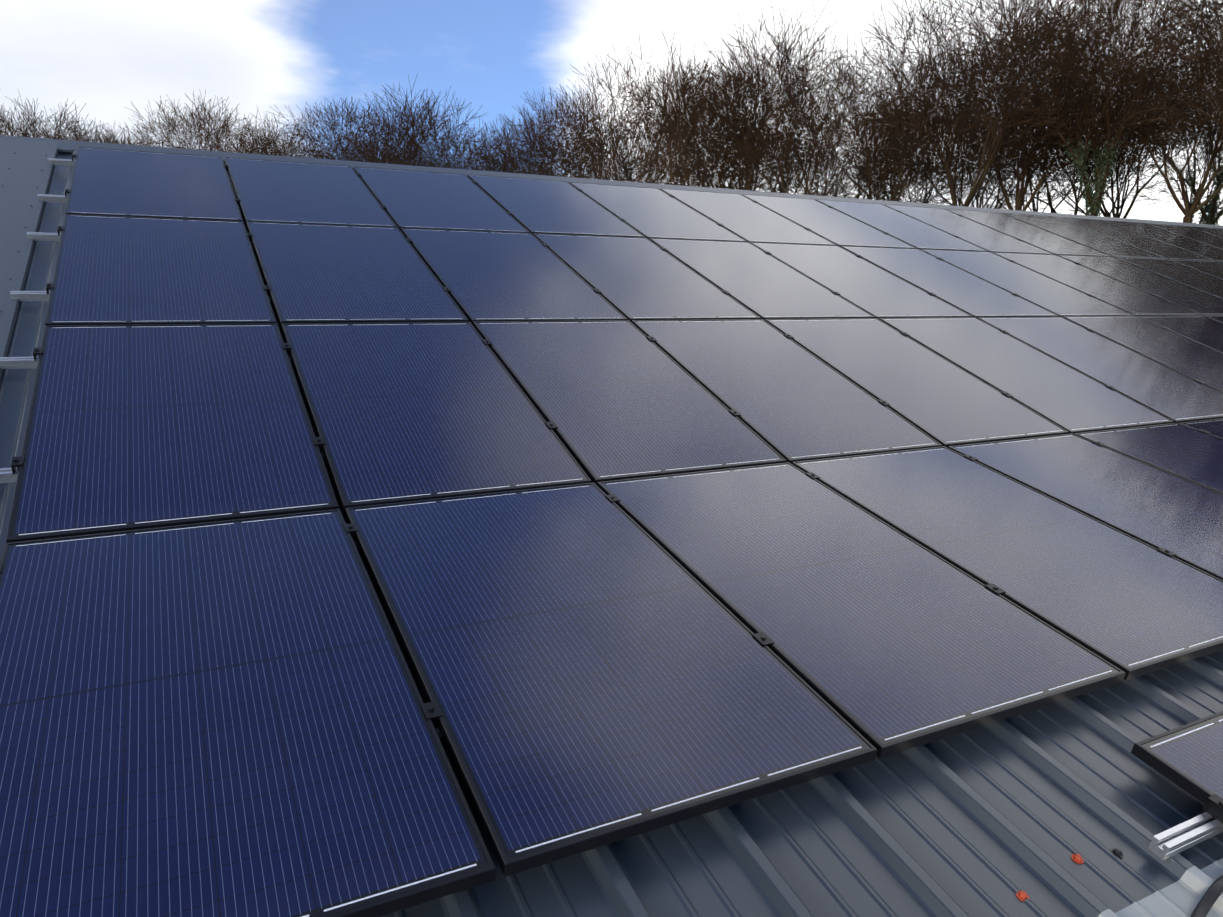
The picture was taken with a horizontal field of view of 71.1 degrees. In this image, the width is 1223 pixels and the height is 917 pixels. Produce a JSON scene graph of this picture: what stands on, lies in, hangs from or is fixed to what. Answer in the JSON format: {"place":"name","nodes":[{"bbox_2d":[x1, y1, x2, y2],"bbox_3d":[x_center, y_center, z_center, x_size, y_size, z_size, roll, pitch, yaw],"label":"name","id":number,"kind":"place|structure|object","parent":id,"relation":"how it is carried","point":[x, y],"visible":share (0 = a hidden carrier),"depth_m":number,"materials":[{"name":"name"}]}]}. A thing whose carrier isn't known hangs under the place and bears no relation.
{"place":"outdoors","nodes":[
{"label":"outdoors","id":0,"kind":"place"},
{"bbox_2d":[0,0,1222,224],"label":"sky","id":1,"kind":"structure","parent":0,"point":[104,55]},
{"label":"barn walls","id":2,"kind":"object","parent":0,"visible":0},
{"bbox_2d":[0,151,348,558],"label":"main roof","id":3,"kind":"structure","parent":2,"relation":"attached to","point":[16,388],"depth_m":4.13,"materials":[{"name":"metal"}]},
{"bbox_2d":[47,158,228,175],"bbox_3d":[4.840,-3.059,11.050,20.435,0.040,0.040,-5,33,-27],"label":"rail","id":4,"kind":"object","parent":3,"relation":"on","point":[62,162],"visible":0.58,"depth_m":6.49,"materials":[{"name":"metal"}]},
{"bbox_2d":[65,146,242,220],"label":"solar panel","id":5,"kind":"object","parent":4,"relation":"on","point":[115,182],"visible":0.92,"depth_m":6.21,"materials":[{"name":"blue"}]},
{"bbox_2d":[353,166,529,232],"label":"solar panel","id":6,"kind":"object","parent":4,"relation":"attached to","point":[425,200],"visible":0.92,"depth_m":7.17,"materials":[{"name":"blue"}]},
{"bbox_2d":[883,204,1052,253],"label":"solar panel","id":7,"kind":"object","parent":4,"relation":"attached to","point":[989,239],"visible":0.9,"depth_m":10.06,"materials":[{"name":"blue"}]},
{"bbox_2d":[1103,220,1222,260],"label":"solar panel","id":8,"kind":"object","parent":4,"relation":"on","point":[1185,243],"visible":0.9,"depth_m":12.06,"materials":[{"name":"black"}]},
{"bbox_2d":[37,194,240,210],"bbox_3d":[5.250,-2.564,10.326,20.435,0.040,0.040,-5,33,-27],"label":"rail","id":9,"kind":"object","parent":3,"relation":"attached to","point":[54,198],"visible":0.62,"depth_m":5.77,"materials":[{"name":"metal"}]},
{"bbox_2d":[224,157,396,226],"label":"solar panel","id":10,"kind":"object","parent":9,"relation":"on","point":[286,192],"visible":0.9,"depth_m":6.69,"materials":[{"name":"blue"}]},
{"bbox_2d":[944,208,1111,256],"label":"solar panel","id":11,"kind":"object","parent":9,"relation":"on","point":[1051,242],"visible":0.9,"depth_m":10.53,"materials":[{"name":"blue"}]},
{"bbox_2d":[1053,216,1214,260],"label":"solar panel","id":12,"kind":"object","parent":9,"relation":"attached to","point":[1145,243],"visible":0.79,"depth_m":11.49,"materials":[{"name":"black"}]},
{"bbox_2d":[27,232,252,246],"bbox_3d":[5.593,-2.149,9.718,20.435,0.040,0.040,-5,33,-27],"label":"rail","id":13,"kind":"object","parent":3,"relation":"on","point":[39,236],"visible":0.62,"depth_m":5.16,"materials":[{"name":"metal"}]},
{"bbox_2d":[246,221,468,326],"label":"solar panel","id":14,"kind":"object","parent":13,"relation":"on","point":[320,273],"visible":0.9,"depth_m":5.33,"materials":[{"name":"blue"}]},
{"bbox_2d":[10,291,271,301],"bbox_3d":[6.003,-1.654,8.994,20.435,0.040,0.040,-5,33,-27],"label":"rail","id":15,"kind":"object","parent":3,"relation":"on","point":[31,295],"visible":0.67,"depth_m":4.44,"materials":[{"name":"metal"}]},
{"bbox_2d":[840,246,1058,317],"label":"solar panel","id":16,"kind":"object","parent":15,"relation":"on","point":[964,291],"visible":0.85,"depth_m":7.75,"materials":[{"name":"blue"}]},
{"bbox_2d":[0,355,291,368],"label":"rail","id":17,"kind":"object","parent":3,"relation":"on","point":[17,362],"depth_m":3.83,"materials":[{"name":"metal"}]},
{"bbox_2d":[6,323,338,542],"bbox_3d":[-1.869,-0.213,3.666,1.040,0.035,1.760,-5,33,-27],"label":"solar panel","id":18,"kind":"object","parent":17,"relation":"attached to","point":[136,426],"visible":0.9,"depth_m":3.47,"materials":[{"name":"blue"}]},
{"bbox_2d":[11,456,23,473],"bbox_3d":[-2.172,0.022,3.137,0.036,0.047,0.060,-5,33,-27],"label":"end clamp","id":19,"kind":"object","parent":18,"relation":"attached to","point":[18,461],"visible":0.98,"depth_m":3.12,"materials":[{"name":"black"}]},
{"bbox_2d":[45,214,276,324],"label":"solar panel","id":20,"kind":"object","parent":3,"relation":"on","point":[119,270],"visible":0.98,"depth_m":4.84,"materials":[{"name":"blue"}]},
{"bbox_2d":[0,450,324,482],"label":"rail","id":21,"kind":"object","parent":3,"relation":"attached to","point":[7,475],"depth_m":3.13,"materials":[{"name":"metal"}]},
{"bbox_2d":[282,322,591,512],"bbox_3d":[-0.923,-0.297,4.140,1.040,0.035,1.760,-5,33,-27],"label":"solar panel","id":22,"kind":"object","parent":21,"relation":"attached to","point":[406,411],"visible":0.88,"depth_m":3.96,"materials":[{"name":"blue"}]},
{"bbox_2d":[473,320,786,484],"bbox_3d":[0.018,-0.383,4.617,1.040,0.035,1.760,-5,33,-27],"label":"solar panel","id":23,"kind":"object","parent":21,"relation":"attached to","point":[618,399],"visible":0.92,"depth_m":4.45,"materials":[{"name":"blue"}]},
{"bbox_2d":[879,317,1173,433],"bbox_3d":[2.849,-0.637,6.043,1.040,0.035,1.760,-5,33,-27],"label":"solar panel","id":24,"kind":"object","parent":21,"relation":"on","point":[1069,399],"visible":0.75,"depth_m":5.92,"materials":[{"name":"blue"}]},
{"bbox_2d":[1062,316,1222,392],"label":"solar panel","id":25,"kind":"object","parent":21,"relation":"on","point":[1186,356],"visible":0.88,"depth_m":7.16,"materials":[{"name":"blue"}]},
{"bbox_2d":[401,228,627,324],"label":"solar panel","id":26,"kind":"object","parent":3,"relation":"on","point":[497,276],"visible":0.9,"depth_m":5.82,"materials":[{"name":"blue"}]},
{"bbox_2d":[467,174,644,237],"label":"solar panel","id":27,"kind":"object","parent":3,"relation":"on","point":[547,206],"visible":0.9,"depth_m":7.65,"materials":[{"name":"blue"}]},
{"bbox_2d":[533,233,760,321],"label":"solar panel","id":28,"kind":"object","parent":3,"relation":"on","point":[635,278],"visible":0.85,"depth_m":6.30,"materials":[{"name":"blue"}]},
{"bbox_2d":[569,182,746,241],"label":"solar panel","id":29,"kind":"object","parent":3,"relation":"on","point":[647,212],"visible":0.83,"depth_m":8.13,"materials":[{"name":"blue"}]},
{"bbox_2d":[659,188,836,245],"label":"solar panel","id":30,"kind":"object","parent":3,"relation":"on","point":[745,218],"visible":0.79,"depth_m":8.61,"materials":[{"name":"blue"}]},
{"bbox_2d":[649,238,874,319],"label":"solar panel","id":31,"kind":"object","parent":3,"relation":"on","point":[762,284],"visible":0.96,"depth_m":6.79,"materials":[{"name":"blue"}]},
{"bbox_2d":[631,319,941,463],"bbox_3d":[0.961,-0.467,5.091,1.040,0.035,1.760,-5,33,-27],"label":"solar panel","id":32,"kind":"object","parent":3,"relation":"on","point":[789,400],"visible":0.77,"depth_m":4.94,"materials":[{"name":"blue"}]},
{"bbox_2d":[741,194,916,248],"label":"solar panel","id":33,"kind":"object","parent":3,"relation":"on","point":[836,227],"visible":0.9,"depth_m":9.09,"materials":[{"name":"blue"}]},
{"bbox_2d":[750,242,972,318],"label":"solar panel","id":34,"kind":"object","parent":3,"relation":"on","point":[869,287],"visible":0.83,"depth_m":7.27,"materials":[{"name":"blue"}]},
{"bbox_2d":[815,199,988,251],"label":"solar panel","id":35,"kind":"object","parent":3,"relation":"on","point":[912,231],"visible":0.85,"depth_m":9.57,"materials":[{"name":"blue"}]},
{"bbox_2d":[765,318,1068,447],"bbox_3d":[1.906,-0.553,5.569,1.040,0.035,1.760,-5,33,-27],"label":"solar panel","id":36,"kind":"object","parent":3,"relation":"on","point":[938,398],"visible":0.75,"depth_m":5.43,"materials":[{"name":"blue"}]},
{"bbox_2d":[920,249,1133,316],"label":"solar panel","id":37,"kind":"object","parent":3,"relation":"on","point":[1060,299],"visible":0.81,"depth_m":8.23,"materials":[{"name":"blue"}]},
{"bbox_2d":[1001,212,1165,258],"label":"solar panel","id":38,"kind":"object","parent":3,"relation":"on","point":[1112,247],"visible":0.88,"depth_m":11.01,"materials":[{"name":"blue"}]},
{"bbox_2d":[992,252,1200,315],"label":"solar panel","id":39,"kind":"object","parent":3,"relation":"on","point":[1135,301],"visible":0.81,"depth_m":8.71,"materials":[{"name":"blue"}]},
{"bbox_2d":[977,317,1222,422],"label":"solar panel","id":40,"kind":"object","parent":3,"relation":"on","point":[1170,393],"visible":0.77,"depth_m":6.43,"materials":[{"name":"blue"}]},
{"bbox_2d":[1058,255,1222,314],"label":"solar panel","id":41,"kind":"object","parent":3,"relation":"on","point":[1180,294],"visible":0.83,"depth_m":9.25,"materials":[{"name":"blue"}]},
{"bbox_2d":[1116,257,1222,298],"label":"solar panel","id":42,"kind":"object","parent":3,"relation":"on","point":[1192,277],"visible":0.92,"depth_m":9.98,"materials":[{"name":"black"}]},
{"bbox_2d":[1139,315,1222,352],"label":"solar panel","id":43,"kind":"object","parent":3,"relation":"on","point":[1205,330],"visible":0.77,"depth_m":7.85,"materials":[{"name":"blue"}]},
{"bbox_2d":[1147,223,1222,248],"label":"solar panel","id":44,"kind":"object","parent":3,"relation":"on","point":[1202,236],"visible":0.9,"depth_m":12.80,"materials":[{"name":"black"}]},
{"bbox_2d":[1169,259,1222,278],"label":"solar panel","id":45,"kind":"object","parent":3,"relation":"on","point":[1214,268],"visible":0.69,"depth_m":10.64,"materials":[{"name":"black"}]},
{"bbox_2d":[1188,226,1222,237],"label":"solar panel","id":46,"kind":"object","parent":3,"relation":"on","point":[1218,232],"visible":0.74,"depth_m":13.41,"materials":[{"name":"black"}]},
{"bbox_2d":[0,135,1222,381],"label":"roof flashings","id":47,"kind":"object","parent":2,"relation":"attached to","point":[26,169],"visible":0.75,"depth_m":6.53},
{"bbox_2d":[357,548,1222,916],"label":"roof","id":48,"kind":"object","parent":2,"relation":"attached to","point":[989,820],"visible":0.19,"depth_m":2.11,"materials":[{"name":"metal"}]},
{"bbox_2d":[435,725,442,737],"bbox_3d":[7.523,-0.013,6.271,20.435,0.040,0.040,-5,25,-27],"label":"rail","id":49,"kind":"object","parent":48,"relation":"on","point":[437,729],"depth_m":2.23,"materials":[{"name":"metal"}]},
{"bbox_2d":[421,701,442,727],"bbox_3d":[-0.468,0.665,2.224,0.042,0.046,0.060,-5,25,-27],"label":"clamp","id":50,"kind":"object","parent":49,"relation":"attached to","point":[432,711],"visible":1,"depth_m":2.21,"materials":[{"name":"black"}]},
{"bbox_2d":[752,632,773,647],"bbox_3d":[0.476,0.581,2.700,0.042,0.046,0.060,-5,25,-27],"label":"clamp","id":51,"kind":"object","parent":49,"relation":"attached to","point":[763,638],"visible":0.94,"depth_m":2.69,"materials":[{"name":"black"}]},
{"bbox_2d":[1131,711,1222,804],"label":"solar panel","id":52,"kind":"object","parent":48,"relation":"on","point":[1188,758],"visible":1,"depth_m":2.38,"materials":[{"name":"blue"}]},
{"bbox_2d":[1203,794,1222,823],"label":"end clamp","id":53,"kind":"object","parent":52,"relation":"attached to","point":[1213,806],"visible":0.96,"depth_m":2.21,"materials":[{"name":"black"}]},
{"bbox_2d":[1148,812,1222,859],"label":"rail","id":54,"kind":"object","parent":48,"relation":"on","point":[1174,840],"visible":0.83,"depth_m":2.15,"materials":[{"name":"metal"}]},
{"bbox_2d":[1180,418,1222,438],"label":"solar panel","id":55,"kind":"object","parent":48,"relation":"on","point":[1214,427],"visible":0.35,"depth_m":5.61,"materials":[{"name":"blue"}]},
{"bbox_2d":[1190,875,1222,916],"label":"cable","id":56,"kind":"object","parent":48,"relation":"on","point":[1211,895],"visible":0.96,"depth_m":2.01,"materials":[{"name":"black plastic"}]},
{"bbox_3d":[7.051,-0.416,7.136,20.435,0.040,0.040,-5,25,-27],"label":"rail","id":57,"kind":"object","parent":48,"relation":"on","visible":0},
{"bbox_2d":[0,509,495,916],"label":"solar panel","id":58,"kind":"object","parent":57,"relation":"on","point":[225,718],"visible":1,"depth_m":2.05,"materials":[{"name":"blue"}]},
{"bbox_2d":[343,523,358,539],"bbox_3d":[-0.940,0.263,3.089,0.042,0.046,0.060,-5,25,-27],"label":"clamp","id":59,"kind":"object","parent":57,"relation":"on","point":[352,528],"visible":0.96,"depth_m":3.07,"materials":[{"name":"black"}]},
{"bbox_2d":[345,482,876,876],"bbox_3d":[-0.151,0.493,2.751,1.040,0.036,1.760,-5,25,-27],"label":"solar panel","id":60,"kind":"object","parent":57,"relation":"attached to","point":[593,666],"visible":1,"depth_m":2.44,"materials":[{"name":"blue"}]},
{"bbox_2d":[597,462,1125,757],"bbox_3d":[0.789,0.409,3.225,1.040,0.037,1.760,-5,25,-27],"label":"solar panel","id":61,"kind":"object","parent":57,"relation":"attached to","point":[887,639],"visible":0.92,"depth_m":2.96,"materials":[{"name":"blue"}]},
{"bbox_2d":[792,446,1222,679],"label":"solar panel","id":62,"kind":"object","parent":57,"relation":"attached to","point":[1131,607],"visible":0.96,"depth_m":3.51,"materials":[{"name":"blue"}]},
{"bbox_2d":[948,433,1222,579],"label":"solar panel","id":63,"kind":"object","parent":57,"relation":"attached to","point":[1158,508],"visible":0.92,"depth_m":4.30,"materials":[{"name":"blue"}]},
{"bbox_2d":[1074,423,1222,493],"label":"solar panel","id":64,"kind":"object","parent":57,"relation":"attached to","point":[1188,453],"visible":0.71,"depth_m":5.04,"materials":[{"name":"blue"}]},
{"bbox_3d":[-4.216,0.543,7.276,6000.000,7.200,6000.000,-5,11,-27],"label":"ground","id":65,"kind":"structure","parent":0,"visible":0},
{"bbox_2d":[0,90,117,142],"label":"tree","id":66,"kind":"object","parent":65,"relation":"on","point":[25,133],"visible":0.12,"depth_m":48.27,"materials":[{"name":"brown plant"}]},
{"bbox_2d":[40,117,180,147],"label":"tree","id":67,"kind":"object","parent":65,"relation":"on","point":[98,133],"visible":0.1,"depth_m":52.23,"materials":[{"name":"brown plant"}]},
{"bbox_2d":[94,90,280,153],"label":"tree","id":68,"kind":"object","parent":65,"relation":"on","point":[211,138],"visible":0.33,"depth_m":50.65,"materials":[{"name":"brown plant"}]},
{"bbox_2d":[221,107,349,160],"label":"tree","id":69,"kind":"object","parent":65,"relation":"on","point":[268,142],"visible":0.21,"depth_m":49.54,"materials":[{"name":"brown plant"}]},
{"bbox_2d":[269,96,458,167],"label":"tree","id":70,"kind":"object","parent":65,"relation":"on","point":[339,141],"visible":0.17,"depth_m":52.82,"materials":[{"name":"brown plant"}]},
{"bbox_2d":[276,73,487,166],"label":"tree","id":71,"kind":"object","parent":65,"relation":"on","point":[386,126],"visible":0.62,"depth_m":48.06,"materials":[{"name":"brown plant"}]},
{"bbox_2d":[375,98,550,175],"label":"tree","id":72,"kind":"object","parent":65,"relation":"on","point":[448,164],"visible":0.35,"depth_m":48.07,"materials":[{"name":"brown plant"}]},
{"bbox_2d":[414,129,511,170],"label":"tree","id":73,"kind":"object","parent":65,"relation":"on","point":[465,152],"depth_m":61.95,"materials":[{"name":"brown plant"}]},
{"bbox_2d":[461,86,625,177],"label":"tree","id":74,"kind":"object","parent":65,"relation":"on","point":[541,167],"visible":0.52,"depth_m":48.07,"materials":[{"name":"brown plant"}]},
{"bbox_2d":[492,115,633,180],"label":"tree","id":75,"kind":"object","parent":65,"relation":"on","point":[557,169],"visible":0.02,"depth_m":57.26,"materials":[{"name":"brown plant"}]},
{"bbox_2d":[482,52,721,185],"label":"tree","id":76,"kind":"object","parent":65,"relation":"on","point":[586,147],"visible":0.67,"depth_m":46.92,"materials":[{"name":"brown plant"}]},
{"bbox_2d":[566,139,699,185],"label":"tree","id":77,"kind":"object","parent":65,"relation":"on","point":[645,169],"visible":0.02,"depth_m":65.80,"materials":[{"name":"brown plant"}]},
{"bbox_2d":[555,83,736,187],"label":"tree","id":78,"kind":"object","parent":65,"relation":"on","point":[631,170],"visible":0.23,"depth_m":52.96,"materials":[{"name":"brown plant"}]},
{"bbox_2d":[599,32,790,188],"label":"tree","id":79,"kind":"object","parent":65,"relation":"on","point":[684,146],"visible":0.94,"depth_m":43.75,"materials":[{"name":"brown plant"}]},
{"bbox_2d":[608,84,814,190],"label":"tree","id":80,"kind":"object","parent":65,"relation":"on","point":[728,179],"visible":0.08,"depth_m":52.46,"materials":[{"name":"brown plant"}]},
{"bbox_2d":[620,22,835,190],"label":"tree","id":81,"kind":"object","parent":65,"relation":"on","point":[728,150],"visible":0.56,"depth_m":43.31,"materials":[{"name":"brown plant"}]},
{"bbox_2d":[665,122,844,192],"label":"tree","id":82,"kind":"object","parent":65,"relation":"on","point":[767,188],"visible":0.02,"depth_m":62.52,"materials":[{"name":"brown plant"}]},
{"bbox_2d":[679,0,932,195],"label":"tree","id":83,"kind":"object","parent":65,"relation":"on","point":[788,54],"visible":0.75,"depth_m":40.12,"materials":[{"name":"brown plant"}]},
{"bbox_2d":[692,71,941,202],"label":"tree","id":84,"kind":"object","parent":65,"relation":"on","point":[804,164],"visible":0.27,"depth_m":51.62,"materials":[{"name":"brown plant"}]},
{"bbox_2d":[751,138,909,198],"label":"tree","id":85,"kind":"object","parent":65,"relation":"on","point":[798,191],"visible":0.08,"depth_m":66.73,"materials":[{"name":"brown plant"}]},
{"bbox_2d":[758,77,953,198],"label":"tree","id":86,"kind":"object","parent":65,"relation":"on","point":[844,176],"visible":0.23,"depth_m":54.90,"materials":[{"name":"brown plant"}]},
{"bbox_2d":[765,6,1028,201],"bbox_3d":[12.677,-14.639,40.501,11.190,12.230,11.990,1,10,4],"label":"tree","id":87,"kind":"object","parent":65,"relation":"on","point":[907,119],"visible":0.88,"depth_m":39.26,"materials":[{"name":"brown plant"}]},
{"bbox_2d":[834,130,988,207],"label":"tree","id":88,"kind":"object","parent":65,"relation":"on","point":[921,187],"visible":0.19,"depth_m":63.56,"materials":[{"name":"brown plant"}]},
{"bbox_2d":[816,82,1013,203],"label":"tree","id":89,"kind":"object","parent":65,"relation":"on","point":[923,200],"visible":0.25,"depth_m":50.49,"materials":[{"name":"brown plant"}]},
{"bbox_2d":[853,28,1106,208],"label":"tree","id":90,"kind":"object","parent":65,"relation":"on","point":[970,178],"visible":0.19,"depth_m":48.28,"materials":[{"name":"brown plant"}]},
{"bbox_2d":[817,0,1145,206],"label":"tree","id":91,"kind":"object","parent":65,"relation":"on","point":[1005,116],"visible":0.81,"depth_m":37.15,"materials":[{"name":"brown plant"}]},
{"bbox_2d":[918,98,1067,209],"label":"tree","id":92,"kind":"object","parent":65,"relation":"on","point":[973,201],"visible":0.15,"depth_m":61.01,"materials":[{"name":"brown plant"}]},
{"bbox_2d":[878,0,1221,210],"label":"tree","id":93,"kind":"object","parent":65,"relation":"on","point":[1020,196],"visible":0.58,"depth_m":39.01,"materials":[{"name":"brown plant"}]},
{"bbox_2d":[933,87,1179,212],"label":"tree","id":94,"kind":"object","parent":65,"relation":"on","point":[1031,189],"visible":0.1,"depth_m":58.67,"materials":[{"name":"brown plant"}]},
{"bbox_2d":[937,37,1217,214],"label":"tree","id":95,"kind":"object","parent":65,"relation":"on","point":[1077,200],"visible":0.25,"depth_m":47.39,"materials":[{"name":"brown plant"}]},
{"bbox_2d":[950,0,1221,215],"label":"tree","id":96,"kind":"object","parent":65,"relation":"on","point":[1089,199],"visible":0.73,"depth_m":36.71,"materials":[{"name":"brown plant"}]},
{"bbox_2d":[975,66,1218,217],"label":"tree","id":97,"kind":"object","parent":65,"relation":"on","point":[1124,198],"visible":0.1,"depth_m":54.84,"materials":[{"name":"brown plant"}]},
{"bbox_2d":[975,21,1221,217],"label":"tree","id":98,"kind":"object","parent":65,"relation":"on","point":[1105,213],"visible":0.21,"depth_m":48.07,"materials":[{"name":"brown plant"}]},
{"bbox_2d":[1030,0,1222,222],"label":"tree","id":99,"kind":"object","parent":65,"relation":"on","point":[1187,212],"visible":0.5,"depth_m":38.72,"materials":[{"name":"brown plant"}]},
{"bbox_2d":[1088,0,1222,133],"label":"tree","id":100,"kind":"object","parent":65,"relation":"on","point":[1170,36],"visible":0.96,"depth_m":34.51,"materials":[{"name":"brown plant"}]},
{"bbox_2d":[1097,17,1222,224],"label":"tree","id":101,"kind":"object","parent":65,"relation":"on","point":[1214,216],"visible":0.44,"depth_m":45.01,"materials":[{"name":"brown plant"}]},
{"bbox_2d":[1126,85,1222,223],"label":"tree","id":102,"kind":"object","parent":65,"relation":"on","point":[1204,166],"visible":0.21,"depth_m":53.82,"materials":[{"name":"brown plant"}]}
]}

